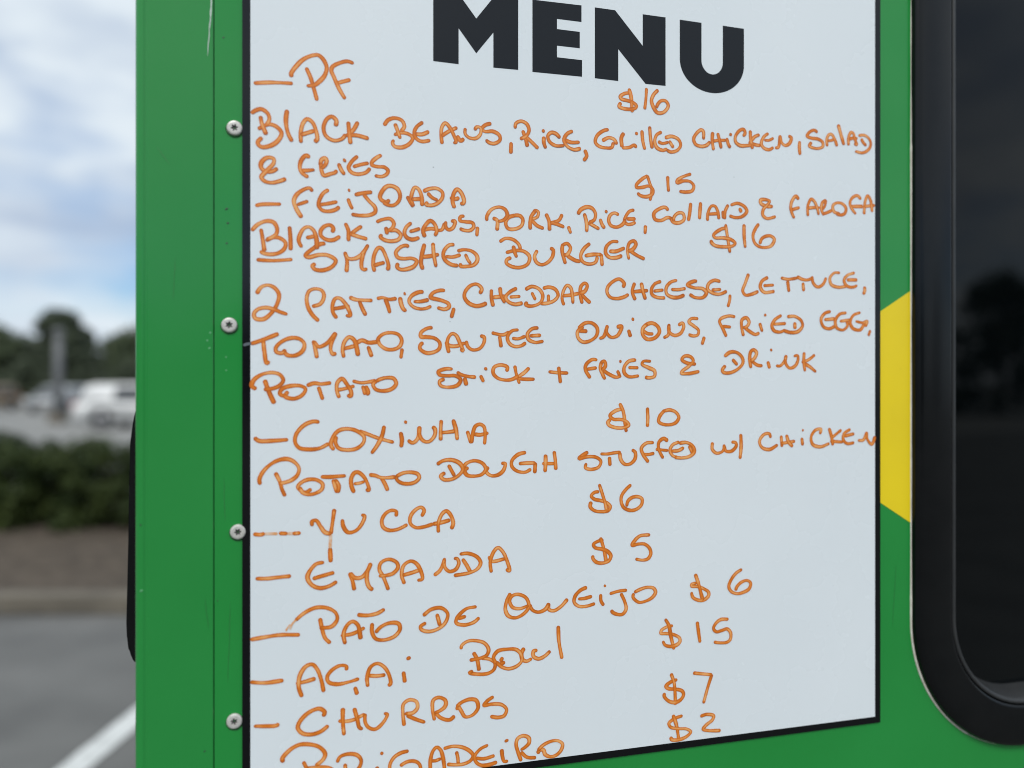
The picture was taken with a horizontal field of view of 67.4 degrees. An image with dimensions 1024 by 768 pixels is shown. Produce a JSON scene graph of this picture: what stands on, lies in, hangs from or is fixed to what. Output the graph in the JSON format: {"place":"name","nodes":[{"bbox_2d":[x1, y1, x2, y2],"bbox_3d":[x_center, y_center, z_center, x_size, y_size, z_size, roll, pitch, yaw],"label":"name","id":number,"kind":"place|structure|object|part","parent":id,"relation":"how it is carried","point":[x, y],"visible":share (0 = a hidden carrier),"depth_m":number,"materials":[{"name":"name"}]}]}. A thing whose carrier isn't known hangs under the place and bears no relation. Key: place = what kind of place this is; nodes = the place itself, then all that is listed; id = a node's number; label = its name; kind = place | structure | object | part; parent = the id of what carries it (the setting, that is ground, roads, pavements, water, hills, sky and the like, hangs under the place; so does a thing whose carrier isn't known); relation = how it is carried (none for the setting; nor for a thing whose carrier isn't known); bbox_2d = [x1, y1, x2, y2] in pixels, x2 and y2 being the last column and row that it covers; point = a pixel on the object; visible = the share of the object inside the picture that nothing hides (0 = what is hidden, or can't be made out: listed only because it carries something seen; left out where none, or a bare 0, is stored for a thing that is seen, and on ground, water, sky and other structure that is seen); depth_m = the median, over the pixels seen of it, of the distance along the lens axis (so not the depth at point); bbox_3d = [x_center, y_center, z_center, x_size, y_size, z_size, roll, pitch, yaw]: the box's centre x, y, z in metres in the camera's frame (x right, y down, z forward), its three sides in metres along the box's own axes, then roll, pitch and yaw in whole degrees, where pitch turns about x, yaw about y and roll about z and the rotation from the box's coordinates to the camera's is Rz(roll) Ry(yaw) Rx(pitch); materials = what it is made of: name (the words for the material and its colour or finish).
{"place":"outdoors","nodes":[
{"label":"outdoors","id":0,"kind":"place"},
{"bbox_2d":[0,407,132,450],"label":"road","id":1,"kind":"structure","parent":0,"point":[28,424],"depth_m":26.68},
{"bbox_2d":[0,385,22,409],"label":"parked car","id":2,"kind":"object","parent":1,"relation":"on","point":[11,397],"visible":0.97,"depth_m":45.01,"materials":[{"name":"brown paint"}]},
{"bbox_3d":[-29.436,0.386,44.552,0.131,0.460,0.950,0,0,-2],"label":"side window","id":3,"kind":"part","parent":2,"relation":"part of","materials":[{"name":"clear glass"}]},
{"bbox_3d":[-29.467,0.386,45.451,0.131,0.460,0.750,0,0,-2],"label":"side window","id":4,"kind":"part","parent":2,"relation":"part of","materials":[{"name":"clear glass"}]},
{"bbox_2d":[22,386,86,412],"bbox_3d":[-24.900,0.821,42.501,2.140,1.450,4.426,0,0,-2],"label":"parked car","id":5,"kind":"object","parent":1,"relation":"on","point":[42,397],"visible":0.58,"depth_m":41.30,"materials":[{"name":"silver metal"}]},
{"bbox_3d":[-24.098,0.426,41.963,0.130,0.440,1.030,0,0,-2],"label":"side window","id":6,"kind":"part","parent":5,"relation":"part of","materials":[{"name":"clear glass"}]},
{"bbox_3d":[-24.136,0.426,43.052,0.130,0.440,0.950,0,0,-2],"label":"side window","id":7,"kind":"part","parent":5,"relation":"part of","materials":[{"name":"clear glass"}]},
{"bbox_2d":[48,328,68,423],"bbox_3d":[-17.720,-0.320,30.000,0.540,3.740,0.540,0,0,0],"label":"street light","id":8,"kind":"object","parent":1,"relation":"on","point":[58,415],"visible":1,"depth_m":29.86,"materials":[{"name":"metal"}]},
{"bbox_2d":[71,384,135,428],"bbox_3d":[-12.701,0.766,27.000,4.626,1.560,2.140,0,0,0],"label":"parked car","id":9,"kind":"object","parent":1,"relation":"on","point":[101,406],"visible":0.48,"depth_m":26.14,"materials":[{"name":"white paint"}]},
{"bbox_3d":[-13.125,0.338,26.217,0.950,0.484,0.133,0,0,0],"label":"side window","id":10,"kind":"part","parent":9,"relation":"part of","materials":[{"name":"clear glass"}]},
{"bbox_2d":[0,454,135,767],"bbox_3d":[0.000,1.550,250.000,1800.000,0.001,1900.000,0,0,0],"label":"ground","id":11,"kind":"structure","parent":0,"point":[67,687],"depth_m":3.94,"materials":[{"name":"grey asphalt"}]},
{"bbox_2d":[0,591,126,613],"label":"kerb","id":12,"kind":"structure","parent":11,"relation":"on","point":[63,602],"depth_m":5.15,"materials":[{"name":"concrete"}]},
{"bbox_2d":[0,504,127,590],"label":"planting bed","id":13,"kind":"object","parent":11,"relation":"on","point":[36,557],"visible":0.02,"depth_m":6.22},
{"bbox_2d":[0,429,129,533],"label":"hedge","id":14,"kind":"object","parent":13,"relation":"on","point":[53,478],"visible":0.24,"depth_m":7.38,"materials":[{"name":"green plant"}]},
{"bbox_2d":[59,707,135,767],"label":"parking stripe","id":15,"kind":"object","parent":11,"relation":"on","point":[89,755],"visible":0.28,"depth_m":3.30,"materials":[{"name":"paint"}]},
{"bbox_2d":[126,0,1023,767],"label":"food truck","id":16,"kind":"object","parent":11,"relation":"on","point":[950,382],"visible":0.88,"depth_m":0.79,"materials":[{"name":"green metal"}]},
{"bbox_2d":[242,0,879,767],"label":"menu board","id":17,"kind":"object","parent":16,"relation":"attached to","point":[560,380],"visible":1,"depth_m":0.70,"materials":[{"name":"white plastic"}]},
{"bbox_3d":[0.921,-0.165,0.943,1.054,1.114,0.039,0,0,-15],"label":"window","id":18,"kind":"part","parent":16,"relation":"part of","materials":[{"name":"black glass"}]},
{"bbox_2d":[0,0,135,357],"label":"sky","id":19,"kind":"structure","parent":0,"point":[68,67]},
{"label":"lawn","id":20,"kind":"structure","parent":0,"visible":0},
{"bbox_2d":[0,361,26,392],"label":"shrub","id":21,"kind":"object","parent":20,"relation":"on","point":[5,374],"visible":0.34,"depth_m":52.47,"materials":[{"name":"green plant"}]},
{"bbox_2d":[0,320,34,377],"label":"tree","id":22,"kind":"object","parent":20,"relation":"on","point":[10,345],"visible":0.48,"depth_m":56.03,"materials":[{"name":"green plant"}]},
{"bbox_2d":[4,367,39,398],"bbox_3d":[-33.481,0.317,53.098,2.989,3.117,2.582,0,0,-11],"label":"shrub","id":23,"kind":"object","parent":20,"relation":"on","point":[21,377],"visible":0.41,"depth_m":52.50,"materials":[{"name":"green plant"}]},
{"bbox_2d":[28,363,71,390],"bbox_3d":[-31.666,0.230,53.087,2.582,3.337,2.989,0,0,43],"label":"shrub","id":24,"kind":"object","parent":20,"relation":"on","point":[45,381],"visible":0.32,"depth_m":52.32,"materials":[{"name":"green plant"}]},
{"bbox_2d":[9,307,98,405],"bbox_3d":[-32.205,-1.843,54.933,7.421,7.348,7.751,0,0,0],"label":"tree","id":25,"kind":"object","parent":20,"relation":"on","point":[39,350],"visible":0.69,"depth_m":53.81,"materials":[{"name":"green plant"}]},
{"bbox_2d":[63,364,94,385],"bbox_3d":[-29.761,0.259,53.150,2.582,3.263,2.989,0,0,1],"label":"shrub","id":26,"kind":"object","parent":20,"relation":"on","point":[78,377],"visible":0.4,"depth_m":52.49,"materials":[{"name":"green plant"}]},
{"bbox_2d":[86,327,100,370],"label":"tree","id":27,"kind":"object","parent":20,"relation":"on","point":[90,333],"visible":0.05,"depth_m":65.93,"materials":[{"name":"green plant"}]},
{"bbox_2d":[79,364,114,385],"bbox_3d":[-28.106,0.253,53.048,2.582,3.278,2.989,0,0,25],"label":"shrub","id":28,"kind":"object","parent":20,"relation":"on","point":[101,376],"visible":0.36,"depth_m":52.33,"materials":[{"name":"green plant"}]},
{"bbox_2d":[87,324,135,376],"bbox_3d":[-29.395,-1.442,59.926,6.470,6.980,7.107,0,0,21],"label":"tree","id":29,"kind":"object","parent":20,"relation":"on","point":[118,346],"visible":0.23,"depth_m":58.25,"materials":[{"name":"green plant"}]},
{"bbox_2d":[105,358,135,383],"bbox_3d":[-26.189,0.047,52.387,2.582,3.800,2.989,0,0,-17],"label":"shrub","id":30,"kind":"object","parent":20,"relation":"on","point":[124,375],"visible":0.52,"depth_m":51.72,"materials":[{"name":"green plant"}]},
{"bbox_2d":[121,348,135,368],"bbox_3d":[-24.934,-1.246,55.979,6.689,6.525,6.089,0,0,42],"label":"tree","id":31,"kind":"object","parent":20,"relation":"on","point":[131,359],"visible":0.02,"depth_m":54.72,"materials":[{"name":"green plant"}]}
]}

